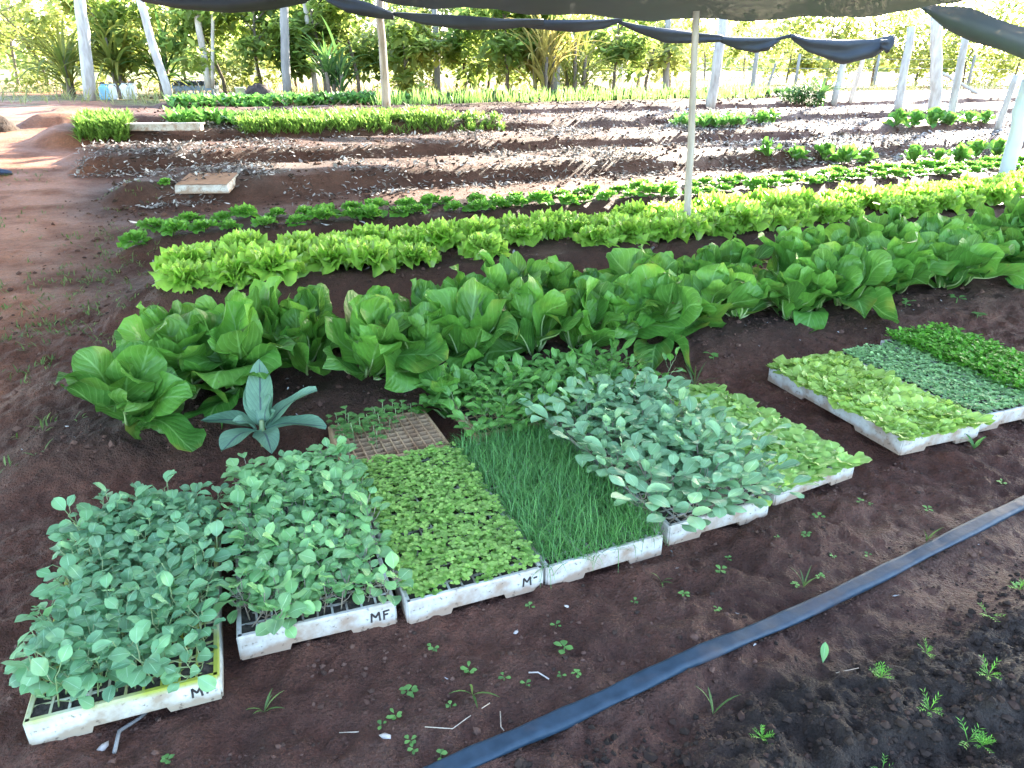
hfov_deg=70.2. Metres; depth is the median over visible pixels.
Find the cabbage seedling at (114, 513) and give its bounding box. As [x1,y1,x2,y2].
[109,498,141,523]
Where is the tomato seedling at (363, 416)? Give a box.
[358,414,376,432]
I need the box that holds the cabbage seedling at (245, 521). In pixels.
[227,517,269,543]
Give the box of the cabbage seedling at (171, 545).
[137,542,185,584]
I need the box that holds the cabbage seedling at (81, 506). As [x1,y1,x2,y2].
[69,503,114,541]
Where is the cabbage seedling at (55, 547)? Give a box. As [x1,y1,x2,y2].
[45,537,85,579]
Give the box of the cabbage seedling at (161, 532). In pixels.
[156,514,203,560]
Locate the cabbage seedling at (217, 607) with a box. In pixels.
[213,567,266,619]
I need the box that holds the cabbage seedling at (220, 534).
[193,518,222,547]
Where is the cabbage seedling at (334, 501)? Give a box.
[330,498,359,529]
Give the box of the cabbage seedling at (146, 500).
[119,495,165,534]
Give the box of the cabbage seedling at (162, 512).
[149,509,197,534]
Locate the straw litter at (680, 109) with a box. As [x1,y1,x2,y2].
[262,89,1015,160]
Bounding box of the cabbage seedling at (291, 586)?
[272,579,314,628]
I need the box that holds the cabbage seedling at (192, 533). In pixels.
[162,527,203,561]
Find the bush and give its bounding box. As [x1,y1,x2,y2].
[778,80,827,106]
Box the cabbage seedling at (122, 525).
[112,515,147,544]
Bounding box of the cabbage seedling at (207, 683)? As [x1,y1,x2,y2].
[160,649,216,693]
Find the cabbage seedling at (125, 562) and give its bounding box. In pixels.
[120,559,159,591]
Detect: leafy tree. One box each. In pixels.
[0,0,49,87]
[0,0,110,92]
[44,0,167,85]
[95,2,256,96]
[142,8,246,94]
[170,4,309,86]
[220,4,337,90]
[260,0,360,91]
[289,0,402,92]
[320,4,474,89]
[369,2,490,91]
[378,7,452,93]
[432,7,500,93]
[444,7,561,91]
[473,18,537,90]
[509,13,574,87]
[531,14,663,90]
[572,18,661,89]
[601,19,691,89]
[628,19,752,86]
[678,19,733,79]
[710,16,892,85]
[722,21,762,78]
[725,17,849,83]
[793,8,968,85]
[860,0,1023,85]
[894,0,1023,85]
[965,9,1023,85]
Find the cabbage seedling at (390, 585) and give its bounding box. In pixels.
[361,563,400,596]
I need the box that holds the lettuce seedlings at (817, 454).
[669,383,871,487]
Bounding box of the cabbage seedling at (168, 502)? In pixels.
[150,492,182,517]
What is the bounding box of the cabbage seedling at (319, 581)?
[310,578,344,614]
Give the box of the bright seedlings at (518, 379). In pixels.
[417,336,669,436]
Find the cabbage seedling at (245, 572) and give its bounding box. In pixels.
[223,564,270,594]
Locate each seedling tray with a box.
[23,507,223,744]
[235,484,396,659]
[328,409,450,461]
[353,447,542,623]
[450,373,596,442]
[464,430,662,584]
[559,419,768,544]
[691,389,853,505]
[768,368,979,454]
[843,344,1023,431]
[880,332,1018,395]
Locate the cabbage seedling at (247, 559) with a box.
[239,540,283,563]
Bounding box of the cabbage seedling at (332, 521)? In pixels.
[321,518,360,547]
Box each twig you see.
[112,712,148,753]
[425,703,489,728]
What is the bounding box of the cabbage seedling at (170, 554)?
[164,552,207,577]
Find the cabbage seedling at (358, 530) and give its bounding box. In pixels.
[351,529,373,550]
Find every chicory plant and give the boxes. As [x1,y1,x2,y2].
[55,340,206,451]
[114,300,181,339]
[116,309,232,439]
[155,302,194,325]
[179,292,297,428]
[194,276,282,331]
[262,283,338,347]
[262,307,348,375]
[322,290,443,389]
[344,285,413,318]
[375,301,487,392]
[393,278,458,311]
[409,362,477,418]
[425,277,519,369]
[441,264,498,289]
[472,274,583,366]
[478,249,550,298]
[542,255,577,290]
[543,276,638,348]
[573,272,684,338]
[574,268,619,282]
[598,244,681,275]
[623,264,725,374]
[664,251,700,274]
[676,262,763,336]
[692,243,757,280]
[695,237,773,269]
[724,263,783,318]
[749,109,771,122]
[752,226,827,281]
[753,136,781,155]
[757,224,842,271]
[763,263,835,320]
[765,108,781,122]
[783,143,812,159]
[793,248,863,332]
[814,142,841,162]
[818,241,898,323]
[824,212,914,241]
[824,228,858,244]
[831,143,866,162]
[853,146,878,161]
[856,222,959,294]
[863,242,914,287]
[866,204,927,238]
[882,108,910,127]
[900,144,927,162]
[904,108,927,126]
[916,209,963,234]
[920,228,1004,289]
[925,106,946,128]
[926,148,951,162]
[938,213,997,231]
[939,110,965,125]
[946,142,974,162]
[947,223,1023,285]
[957,110,984,123]
[967,138,989,156]
[971,211,1018,235]
[973,192,1023,227]
[976,109,995,123]
[983,228,1023,262]
[985,137,1006,155]
[994,213,1020,229]
[1003,227,1023,288]
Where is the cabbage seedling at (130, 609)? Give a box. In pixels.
[111,604,153,646]
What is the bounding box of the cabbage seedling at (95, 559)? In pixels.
[69,552,98,585]
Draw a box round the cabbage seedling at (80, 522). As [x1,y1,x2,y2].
[54,517,87,540]
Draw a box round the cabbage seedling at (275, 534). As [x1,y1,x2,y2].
[273,530,282,537]
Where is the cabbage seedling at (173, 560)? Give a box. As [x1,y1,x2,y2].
[135,555,193,610]
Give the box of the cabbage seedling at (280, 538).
[260,533,299,566]
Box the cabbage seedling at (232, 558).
[216,542,249,572]
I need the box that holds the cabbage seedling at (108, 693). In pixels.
[93,644,134,702]
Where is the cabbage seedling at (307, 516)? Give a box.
[290,510,325,534]
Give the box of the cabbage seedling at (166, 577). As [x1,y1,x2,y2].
[152,571,213,619]
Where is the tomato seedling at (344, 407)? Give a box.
[336,406,353,422]
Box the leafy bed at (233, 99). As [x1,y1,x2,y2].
[164,89,410,108]
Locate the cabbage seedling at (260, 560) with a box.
[240,557,278,596]
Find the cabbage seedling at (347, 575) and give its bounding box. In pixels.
[315,563,366,609]
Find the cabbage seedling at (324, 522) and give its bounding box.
[311,516,344,535]
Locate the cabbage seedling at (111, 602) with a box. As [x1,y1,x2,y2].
[103,590,156,643]
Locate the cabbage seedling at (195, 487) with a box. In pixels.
[173,482,221,514]
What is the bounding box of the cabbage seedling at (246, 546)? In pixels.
[243,538,268,552]
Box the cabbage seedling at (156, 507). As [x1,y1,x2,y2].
[133,499,168,538]
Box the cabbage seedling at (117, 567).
[81,556,125,592]
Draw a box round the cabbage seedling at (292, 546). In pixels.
[272,542,305,563]
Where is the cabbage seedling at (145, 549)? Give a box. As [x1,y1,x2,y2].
[141,541,182,572]
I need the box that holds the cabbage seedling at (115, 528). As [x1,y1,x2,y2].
[106,523,142,562]
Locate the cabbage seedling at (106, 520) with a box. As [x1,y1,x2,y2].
[102,513,137,543]
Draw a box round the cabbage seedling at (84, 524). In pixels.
[79,515,124,552]
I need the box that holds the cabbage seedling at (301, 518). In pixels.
[295,516,321,524]
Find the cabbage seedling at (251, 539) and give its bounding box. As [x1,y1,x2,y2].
[249,537,257,560]
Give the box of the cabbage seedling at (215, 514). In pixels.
[179,495,219,517]
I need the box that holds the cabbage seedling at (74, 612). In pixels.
[53,583,103,622]
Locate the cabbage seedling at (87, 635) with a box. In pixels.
[81,614,110,662]
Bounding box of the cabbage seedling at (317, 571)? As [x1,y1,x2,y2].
[292,552,335,601]
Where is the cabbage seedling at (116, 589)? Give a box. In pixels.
[109,567,136,591]
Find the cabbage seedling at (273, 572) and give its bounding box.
[248,567,299,610]
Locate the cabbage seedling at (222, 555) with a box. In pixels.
[180,539,231,578]
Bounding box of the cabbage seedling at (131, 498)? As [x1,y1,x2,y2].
[127,484,158,508]
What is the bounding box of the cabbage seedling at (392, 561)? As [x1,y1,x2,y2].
[373,551,413,605]
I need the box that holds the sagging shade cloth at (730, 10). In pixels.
[380,0,963,21]
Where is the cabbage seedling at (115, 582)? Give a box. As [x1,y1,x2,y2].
[81,578,124,614]
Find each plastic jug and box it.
[98,82,109,99]
[107,82,117,99]
[116,85,121,98]
[119,81,130,98]
[127,81,137,98]
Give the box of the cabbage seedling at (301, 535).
[298,529,327,551]
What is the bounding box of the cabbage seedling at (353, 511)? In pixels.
[345,509,369,534]
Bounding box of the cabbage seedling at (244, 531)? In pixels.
[226,518,257,557]
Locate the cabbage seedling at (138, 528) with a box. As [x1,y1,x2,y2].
[134,510,155,535]
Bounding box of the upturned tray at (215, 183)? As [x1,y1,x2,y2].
[175,173,238,193]
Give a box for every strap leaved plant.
[0,14,138,96]
[54,0,192,93]
[111,5,215,96]
[288,16,376,92]
[809,77,842,105]
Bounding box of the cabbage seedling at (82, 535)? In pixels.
[53,533,92,564]
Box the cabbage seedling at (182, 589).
[139,570,187,621]
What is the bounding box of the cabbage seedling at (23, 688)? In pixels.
[4,637,65,694]
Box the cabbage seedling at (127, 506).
[96,501,131,527]
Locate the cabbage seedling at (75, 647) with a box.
[45,627,87,680]
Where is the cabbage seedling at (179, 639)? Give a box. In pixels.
[177,624,217,659]
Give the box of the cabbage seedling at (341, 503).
[327,500,354,521]
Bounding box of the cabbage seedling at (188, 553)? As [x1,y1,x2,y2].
[144,548,214,603]
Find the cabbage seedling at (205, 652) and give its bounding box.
[160,628,211,682]
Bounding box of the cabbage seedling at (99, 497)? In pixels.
[92,496,125,525]
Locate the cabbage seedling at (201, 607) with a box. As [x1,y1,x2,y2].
[173,597,225,640]
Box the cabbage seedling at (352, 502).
[344,499,368,517]
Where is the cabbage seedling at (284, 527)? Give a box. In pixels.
[275,518,305,543]
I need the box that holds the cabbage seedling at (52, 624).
[48,612,85,658]
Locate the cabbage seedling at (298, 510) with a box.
[296,500,319,513]
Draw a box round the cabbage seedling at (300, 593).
[290,565,322,610]
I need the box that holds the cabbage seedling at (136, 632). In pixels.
[110,625,175,686]
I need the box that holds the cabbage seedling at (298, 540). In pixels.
[292,531,318,549]
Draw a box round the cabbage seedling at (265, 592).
[248,584,289,620]
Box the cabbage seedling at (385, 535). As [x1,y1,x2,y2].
[359,524,392,557]
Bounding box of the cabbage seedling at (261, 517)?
[243,515,285,535]
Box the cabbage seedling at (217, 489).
[202,485,228,518]
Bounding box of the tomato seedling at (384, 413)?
[377,406,392,424]
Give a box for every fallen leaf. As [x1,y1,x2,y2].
[758,496,772,505]
[820,642,828,661]
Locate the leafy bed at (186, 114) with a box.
[161,104,237,124]
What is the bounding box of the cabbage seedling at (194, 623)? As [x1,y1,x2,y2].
[151,607,200,647]
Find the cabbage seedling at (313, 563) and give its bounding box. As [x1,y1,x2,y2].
[301,561,322,575]
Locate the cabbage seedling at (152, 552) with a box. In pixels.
[144,532,188,555]
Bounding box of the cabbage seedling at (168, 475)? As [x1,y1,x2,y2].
[147,469,184,509]
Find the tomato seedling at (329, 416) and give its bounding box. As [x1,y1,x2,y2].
[326,412,344,425]
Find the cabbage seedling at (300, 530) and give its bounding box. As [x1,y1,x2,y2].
[296,520,319,550]
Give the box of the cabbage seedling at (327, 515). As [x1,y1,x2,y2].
[310,509,339,525]
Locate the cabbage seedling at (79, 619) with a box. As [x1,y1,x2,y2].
[72,605,130,634]
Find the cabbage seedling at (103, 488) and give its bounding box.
[93,482,137,510]
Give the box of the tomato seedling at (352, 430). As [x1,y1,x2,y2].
[341,424,362,443]
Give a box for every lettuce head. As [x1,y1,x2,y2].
[148,257,213,293]
[150,241,213,272]
[191,239,218,253]
[200,251,259,291]
[208,239,263,261]
[219,227,267,246]
[231,242,308,285]
[264,238,311,256]
[275,229,316,242]
[302,242,353,274]
[306,233,360,264]
[319,230,349,237]
[343,235,403,277]
[349,222,388,238]
[352,234,384,243]
[385,227,426,245]
[388,223,416,233]
[393,240,441,269]
[410,216,465,251]
[457,213,505,237]
[457,230,510,259]
[484,215,505,232]
[500,210,537,226]
[501,222,547,246]
[523,214,568,240]
[530,206,568,220]
[559,215,597,237]
[566,210,592,219]
[572,224,626,247]
[592,210,621,216]
[595,211,630,225]
[606,213,662,244]
[610,198,657,216]
[628,215,690,243]
[632,210,663,218]
[648,200,679,212]
[658,204,693,215]
[665,209,715,240]
[673,199,699,207]
[691,205,719,213]
[692,189,728,205]
[697,210,740,239]
[700,192,747,212]
[724,201,772,233]
[727,192,749,200]
[745,198,772,209]
[747,185,778,201]
[759,204,802,231]
[761,191,805,209]
[774,185,823,207]
[778,205,819,227]
[806,201,851,223]
[819,189,845,198]
[820,194,842,202]
[825,189,864,207]
[829,199,867,220]
[833,181,868,194]
[855,188,893,209]
[864,184,884,190]
[873,194,918,218]
[879,182,907,190]
[881,187,909,197]
[899,184,939,196]
[901,179,929,186]
[901,193,942,214]
[915,181,955,192]
[923,190,968,214]
[937,181,972,192]
[940,179,954,183]
[943,187,985,209]
[952,173,982,181]
[953,178,989,188]
[972,180,1019,205]
[979,175,1018,191]
[992,171,1023,183]
[997,176,1023,195]
[1008,168,1023,174]
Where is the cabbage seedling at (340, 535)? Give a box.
[318,532,344,558]
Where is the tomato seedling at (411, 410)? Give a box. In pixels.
[400,402,419,416]
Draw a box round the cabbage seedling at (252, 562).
[234,552,273,584]
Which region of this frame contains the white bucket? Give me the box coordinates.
[234,87,245,100]
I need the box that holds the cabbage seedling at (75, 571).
[46,565,109,604]
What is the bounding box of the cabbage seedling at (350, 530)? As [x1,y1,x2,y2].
[341,520,360,536]
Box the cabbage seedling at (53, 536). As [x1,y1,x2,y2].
[48,527,100,555]
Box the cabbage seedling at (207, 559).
[198,556,222,597]
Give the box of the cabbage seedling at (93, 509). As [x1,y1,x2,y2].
[67,507,114,552]
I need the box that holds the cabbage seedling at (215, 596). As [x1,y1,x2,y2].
[172,574,217,604]
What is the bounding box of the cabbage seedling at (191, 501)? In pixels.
[157,498,199,523]
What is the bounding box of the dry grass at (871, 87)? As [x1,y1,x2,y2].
[0,72,1020,104]
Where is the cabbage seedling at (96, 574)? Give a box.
[65,570,105,597]
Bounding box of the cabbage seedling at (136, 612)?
[124,600,160,628]
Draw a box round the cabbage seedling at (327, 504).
[312,494,331,511]
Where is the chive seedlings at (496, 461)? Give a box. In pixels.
[440,414,670,585]
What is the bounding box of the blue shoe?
[0,168,11,174]
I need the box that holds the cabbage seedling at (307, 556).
[298,547,349,580]
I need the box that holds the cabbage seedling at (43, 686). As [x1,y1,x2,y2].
[1,648,68,699]
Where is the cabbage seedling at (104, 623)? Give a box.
[53,617,121,674]
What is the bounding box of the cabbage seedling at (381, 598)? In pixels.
[354,567,388,603]
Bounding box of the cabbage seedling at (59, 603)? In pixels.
[51,599,102,632]
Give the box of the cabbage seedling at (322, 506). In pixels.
[317,504,338,516]
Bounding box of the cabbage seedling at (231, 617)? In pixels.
[219,579,259,623]
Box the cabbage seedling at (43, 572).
[36,568,77,599]
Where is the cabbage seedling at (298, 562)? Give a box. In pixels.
[282,560,305,591]
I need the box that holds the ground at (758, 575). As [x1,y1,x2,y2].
[0,63,1023,767]
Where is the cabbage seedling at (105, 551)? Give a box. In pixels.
[88,538,127,563]
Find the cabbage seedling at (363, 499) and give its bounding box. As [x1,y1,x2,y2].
[354,492,391,528]
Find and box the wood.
[0,0,1023,72]
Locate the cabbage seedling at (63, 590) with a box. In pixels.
[55,576,108,617]
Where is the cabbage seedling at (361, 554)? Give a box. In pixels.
[330,552,371,576]
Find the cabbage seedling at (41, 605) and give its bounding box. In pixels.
[14,593,75,623]
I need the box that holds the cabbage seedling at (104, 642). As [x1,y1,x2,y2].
[92,619,150,683]
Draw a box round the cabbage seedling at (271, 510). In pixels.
[254,501,288,542]
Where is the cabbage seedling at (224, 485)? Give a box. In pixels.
[202,483,231,502]
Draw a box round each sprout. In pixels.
[160,754,174,763]
[377,720,386,729]
[386,708,401,719]
[399,684,417,697]
[404,734,415,743]
[407,743,417,754]
[427,643,438,651]
[436,749,446,759]
[445,700,456,707]
[460,661,476,672]
[498,672,510,678]
[554,640,572,653]
[571,669,580,677]
[678,590,689,596]
[703,352,717,358]
[715,565,726,572]
[750,724,774,743]
[801,531,811,536]
[812,512,825,518]
[869,661,893,678]
[902,298,915,305]
[917,689,942,715]
[918,638,935,656]
[949,294,966,302]
[955,716,991,748]
[972,312,985,317]
[972,729,995,752]
[977,654,1000,680]
[978,602,1005,621]
[1009,579,1023,589]
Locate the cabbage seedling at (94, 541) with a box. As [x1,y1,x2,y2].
[77,536,127,570]
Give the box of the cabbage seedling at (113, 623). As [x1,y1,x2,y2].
[107,619,131,638]
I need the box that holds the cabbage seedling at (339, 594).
[317,562,350,596]
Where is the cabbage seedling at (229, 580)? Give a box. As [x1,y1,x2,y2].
[221,560,249,583]
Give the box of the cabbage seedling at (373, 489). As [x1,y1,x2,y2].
[349,486,382,528]
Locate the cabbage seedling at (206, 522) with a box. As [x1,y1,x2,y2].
[189,508,214,539]
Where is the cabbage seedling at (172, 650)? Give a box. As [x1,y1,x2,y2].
[139,635,186,677]
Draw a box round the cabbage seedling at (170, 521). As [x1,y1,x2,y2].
[146,518,172,542]
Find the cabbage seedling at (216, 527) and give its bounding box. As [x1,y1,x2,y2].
[184,520,242,584]
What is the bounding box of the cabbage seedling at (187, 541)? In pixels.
[154,539,202,554]
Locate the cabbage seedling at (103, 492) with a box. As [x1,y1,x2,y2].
[74,489,109,521]
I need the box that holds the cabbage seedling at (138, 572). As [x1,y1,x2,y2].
[132,555,184,586]
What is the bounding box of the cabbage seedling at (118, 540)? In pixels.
[97,535,135,571]
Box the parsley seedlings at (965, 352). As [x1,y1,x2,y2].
[885,321,1023,392]
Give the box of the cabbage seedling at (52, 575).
[43,556,98,583]
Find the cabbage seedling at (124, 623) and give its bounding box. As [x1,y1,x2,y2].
[89,613,144,656]
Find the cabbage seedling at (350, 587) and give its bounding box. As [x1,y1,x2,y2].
[319,569,354,599]
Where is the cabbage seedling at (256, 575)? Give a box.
[249,549,288,590]
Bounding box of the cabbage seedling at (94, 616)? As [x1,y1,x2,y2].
[79,597,124,638]
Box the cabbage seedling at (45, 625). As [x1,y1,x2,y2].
[32,620,93,663]
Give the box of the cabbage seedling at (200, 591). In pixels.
[183,579,233,626]
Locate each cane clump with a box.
[486,14,607,94]
[536,14,640,94]
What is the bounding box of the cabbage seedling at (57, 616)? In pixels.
[35,580,82,621]
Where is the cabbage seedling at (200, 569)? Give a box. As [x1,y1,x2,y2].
[173,562,229,610]
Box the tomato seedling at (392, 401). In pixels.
[384,399,400,419]
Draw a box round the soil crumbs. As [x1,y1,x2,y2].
[0,98,1023,767]
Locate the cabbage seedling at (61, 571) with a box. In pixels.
[57,567,92,586]
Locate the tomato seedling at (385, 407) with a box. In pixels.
[373,399,391,416]
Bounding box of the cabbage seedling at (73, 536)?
[57,532,103,564]
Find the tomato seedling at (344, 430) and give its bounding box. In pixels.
[333,428,353,442]
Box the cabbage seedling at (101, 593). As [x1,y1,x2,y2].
[98,563,134,597]
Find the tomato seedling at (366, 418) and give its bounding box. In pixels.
[350,416,369,437]
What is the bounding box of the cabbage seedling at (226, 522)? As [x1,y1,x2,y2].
[218,515,238,542]
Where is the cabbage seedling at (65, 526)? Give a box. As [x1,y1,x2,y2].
[58,509,114,555]
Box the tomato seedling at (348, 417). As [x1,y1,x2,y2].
[337,410,357,422]
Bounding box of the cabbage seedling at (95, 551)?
[68,547,105,578]
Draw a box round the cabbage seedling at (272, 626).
[255,587,306,637]
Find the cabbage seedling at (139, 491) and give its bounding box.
[114,485,152,526]
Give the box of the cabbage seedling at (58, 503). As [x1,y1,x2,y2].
[46,495,89,534]
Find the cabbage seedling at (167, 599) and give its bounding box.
[155,597,200,635]
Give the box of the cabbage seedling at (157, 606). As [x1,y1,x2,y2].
[131,575,196,632]
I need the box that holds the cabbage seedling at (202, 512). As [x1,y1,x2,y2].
[186,509,205,542]
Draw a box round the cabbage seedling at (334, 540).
[324,536,346,558]
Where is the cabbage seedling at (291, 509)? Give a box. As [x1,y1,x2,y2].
[263,495,299,527]
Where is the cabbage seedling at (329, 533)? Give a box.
[325,519,364,539]
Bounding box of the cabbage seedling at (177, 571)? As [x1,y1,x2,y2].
[147,566,183,595]
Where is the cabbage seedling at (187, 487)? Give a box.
[179,481,212,507]
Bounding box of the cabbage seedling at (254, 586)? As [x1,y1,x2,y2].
[239,582,276,626]
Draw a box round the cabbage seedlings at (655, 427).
[515,367,818,531]
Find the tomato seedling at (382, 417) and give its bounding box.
[370,414,387,433]
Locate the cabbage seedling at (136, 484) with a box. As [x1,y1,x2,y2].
[113,481,163,524]
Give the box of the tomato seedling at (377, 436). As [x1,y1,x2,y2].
[367,426,387,448]
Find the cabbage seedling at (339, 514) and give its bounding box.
[329,512,347,538]
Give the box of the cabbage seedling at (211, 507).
[175,505,216,533]
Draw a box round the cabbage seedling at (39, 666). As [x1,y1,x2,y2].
[30,644,94,709]
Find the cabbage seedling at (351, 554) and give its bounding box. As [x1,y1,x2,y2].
[339,535,392,573]
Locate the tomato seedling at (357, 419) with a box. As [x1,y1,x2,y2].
[350,418,367,434]
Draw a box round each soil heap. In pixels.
[0,115,20,131]
[245,83,273,95]
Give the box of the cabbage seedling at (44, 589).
[30,553,99,596]
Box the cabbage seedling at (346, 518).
[339,514,371,544]
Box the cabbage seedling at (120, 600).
[108,578,153,614]
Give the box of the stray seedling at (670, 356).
[658,347,685,372]
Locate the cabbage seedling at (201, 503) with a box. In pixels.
[172,499,212,530]
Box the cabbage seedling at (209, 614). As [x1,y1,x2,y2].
[166,592,217,650]
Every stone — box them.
[96,741,108,750]
[379,732,390,738]
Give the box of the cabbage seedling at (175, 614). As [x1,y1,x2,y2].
[125,607,184,653]
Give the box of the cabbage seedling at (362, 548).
[338,531,374,554]
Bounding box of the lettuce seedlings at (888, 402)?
[766,350,995,440]
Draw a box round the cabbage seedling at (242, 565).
[238,559,270,575]
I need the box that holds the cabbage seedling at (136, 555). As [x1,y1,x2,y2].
[127,550,164,564]
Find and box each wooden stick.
[767,63,776,87]
[942,71,979,93]
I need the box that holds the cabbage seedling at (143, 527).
[112,524,159,557]
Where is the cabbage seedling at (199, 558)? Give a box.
[175,555,216,597]
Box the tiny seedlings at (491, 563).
[359,441,539,597]
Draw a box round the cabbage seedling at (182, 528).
[174,522,220,560]
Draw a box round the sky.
[0,0,1023,64]
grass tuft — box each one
[246,689,282,713]
[449,684,498,708]
[678,363,712,383]
[696,686,740,712]
[790,565,819,586]
[922,528,940,540]
[961,434,985,448]
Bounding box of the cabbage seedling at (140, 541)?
[115,523,153,565]
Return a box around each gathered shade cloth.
[141,0,308,12]
[326,0,895,63]
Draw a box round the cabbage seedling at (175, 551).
[154,544,180,561]
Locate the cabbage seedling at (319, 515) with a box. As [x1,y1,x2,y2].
[309,513,332,528]
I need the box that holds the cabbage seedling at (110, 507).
[92,502,119,526]
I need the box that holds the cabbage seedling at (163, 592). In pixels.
[136,584,175,643]
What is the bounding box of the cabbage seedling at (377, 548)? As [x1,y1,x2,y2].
[356,530,380,553]
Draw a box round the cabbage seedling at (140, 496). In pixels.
[134,491,169,526]
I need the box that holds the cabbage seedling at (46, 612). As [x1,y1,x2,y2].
[15,603,69,649]
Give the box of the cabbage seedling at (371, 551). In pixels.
[342,540,375,573]
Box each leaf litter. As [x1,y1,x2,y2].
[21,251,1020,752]
[68,102,1022,207]
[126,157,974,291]
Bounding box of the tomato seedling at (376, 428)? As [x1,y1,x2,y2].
[363,421,380,440]
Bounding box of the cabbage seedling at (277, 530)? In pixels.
[267,524,289,556]
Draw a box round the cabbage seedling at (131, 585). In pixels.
[120,581,185,615]
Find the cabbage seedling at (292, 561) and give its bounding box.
[274,558,297,589]
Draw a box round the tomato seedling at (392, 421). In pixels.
[380,414,398,431]
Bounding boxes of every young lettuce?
[116,227,152,248]
[136,217,168,232]
[157,177,170,184]
[157,218,193,236]
[173,211,204,220]
[189,219,219,233]
[209,210,234,221]
[219,218,242,229]
[227,201,261,217]
[250,215,278,226]
[264,207,285,217]
[285,213,309,226]
[294,205,314,214]
[305,207,336,219]
[314,203,340,213]
[334,206,373,219]
[341,200,361,209]
[357,202,387,219]
[364,197,388,207]
[389,205,413,217]
[393,196,417,206]
[408,203,428,213]
[418,193,441,208]
[440,195,456,204]
[443,200,465,210]
[462,198,495,211]
[466,192,486,201]
[487,193,503,200]
[488,197,512,206]
[506,191,522,197]
[506,194,530,206]
[526,190,554,205]
[550,188,568,195]
[557,191,580,204]
[572,185,597,192]
[578,193,592,202]
[585,182,599,193]
[596,189,617,200]
[609,185,627,192]
[619,189,638,197]
[626,178,649,189]
[636,181,661,196]
[656,182,679,196]
[665,180,678,187]
[681,186,703,194]
[684,179,700,186]
[695,176,715,185]
[700,185,717,192]
[713,183,734,191]
[716,174,740,184]
[732,172,747,181]
[743,175,766,189]
[761,176,780,186]
[768,173,781,181]
[780,170,804,181]
[780,177,794,185]
[795,172,812,176]
[799,174,822,183]
[816,166,838,177]
[816,174,826,181]
[824,171,844,181]
[825,164,846,174]
[841,166,852,174]
[844,172,859,180]
[853,165,870,172]
[857,172,868,178]
[865,162,884,171]
[871,171,887,178]
[883,162,898,168]
[884,166,908,176]
[898,169,913,176]
[899,163,912,169]
[912,164,924,169]
[913,169,927,175]
[917,159,937,168]
[926,167,948,174]
[935,159,948,167]
[942,164,961,172]
[950,162,965,165]
[955,164,971,171]
[961,160,978,166]
[968,165,983,171]
[976,160,994,170]
[979,155,996,162]
[986,161,1000,168]
[992,155,1001,161]
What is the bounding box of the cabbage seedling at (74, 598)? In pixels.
[68,577,119,603]
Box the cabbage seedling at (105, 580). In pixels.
[80,573,131,634]
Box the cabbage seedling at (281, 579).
[258,563,305,584]
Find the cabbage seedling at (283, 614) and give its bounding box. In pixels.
[272,591,310,619]
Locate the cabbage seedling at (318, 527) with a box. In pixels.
[309,523,344,556]
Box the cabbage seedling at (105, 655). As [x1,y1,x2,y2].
[99,651,142,684]
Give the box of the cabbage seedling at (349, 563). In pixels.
[334,551,359,578]
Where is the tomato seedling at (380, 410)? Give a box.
[365,408,385,426]
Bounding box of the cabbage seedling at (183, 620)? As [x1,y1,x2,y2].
[150,616,203,648]
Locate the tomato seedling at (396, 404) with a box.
[393,400,409,418]
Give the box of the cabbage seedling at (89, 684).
[70,645,115,700]
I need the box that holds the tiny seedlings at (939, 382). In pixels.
[842,339,1023,413]
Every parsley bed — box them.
[67,107,136,142]
[233,103,454,134]
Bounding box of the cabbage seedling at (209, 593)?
[171,573,218,614]
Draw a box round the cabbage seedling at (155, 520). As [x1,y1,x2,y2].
[144,517,173,551]
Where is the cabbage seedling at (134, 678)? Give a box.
[107,634,185,688]
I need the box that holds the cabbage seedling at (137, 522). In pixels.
[106,515,145,543]
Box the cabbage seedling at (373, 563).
[350,558,378,594]
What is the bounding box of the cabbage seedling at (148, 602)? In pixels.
[127,596,191,657]
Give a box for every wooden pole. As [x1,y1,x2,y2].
[74,0,96,100]
[136,0,172,96]
[193,10,211,87]
[211,12,214,88]
[280,7,291,94]
[303,3,318,93]
[376,0,389,107]
[432,9,440,90]
[554,17,559,94]
[662,19,670,87]
[684,11,699,215]
[705,19,727,109]
[749,53,758,92]
[830,64,846,105]
[848,59,864,103]
[894,26,914,109]
[927,17,942,108]
[947,37,968,112]
[994,75,1018,129]
[999,79,1023,173]
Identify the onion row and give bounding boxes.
[370,82,773,104]
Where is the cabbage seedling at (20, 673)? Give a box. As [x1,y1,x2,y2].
[9,621,65,681]
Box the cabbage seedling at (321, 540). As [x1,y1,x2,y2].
[300,532,332,566]
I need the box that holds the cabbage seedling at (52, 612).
[36,608,66,635]
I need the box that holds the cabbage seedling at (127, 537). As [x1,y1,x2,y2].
[116,533,147,562]
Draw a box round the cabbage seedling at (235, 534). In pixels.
[227,530,269,561]
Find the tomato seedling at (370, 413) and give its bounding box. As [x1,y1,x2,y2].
[364,407,378,420]
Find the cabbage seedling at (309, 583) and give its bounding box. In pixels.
[306,571,345,603]
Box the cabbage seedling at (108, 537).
[104,533,129,551]
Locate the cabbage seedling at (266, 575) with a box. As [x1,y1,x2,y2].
[237,571,268,614]
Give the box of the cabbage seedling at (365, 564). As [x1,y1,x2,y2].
[349,561,381,592]
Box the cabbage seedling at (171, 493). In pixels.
[152,489,193,514]
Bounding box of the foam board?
[125,122,204,130]
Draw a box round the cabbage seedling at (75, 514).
[58,512,97,530]
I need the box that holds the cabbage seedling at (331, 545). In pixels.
[320,538,360,571]
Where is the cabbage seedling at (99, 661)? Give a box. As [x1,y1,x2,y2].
[95,639,141,667]
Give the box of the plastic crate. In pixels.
[172,80,218,94]
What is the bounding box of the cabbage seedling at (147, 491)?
[137,488,169,519]
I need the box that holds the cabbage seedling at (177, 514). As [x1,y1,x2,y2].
[156,510,214,546]
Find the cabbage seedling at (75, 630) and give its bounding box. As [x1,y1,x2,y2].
[65,616,117,668]

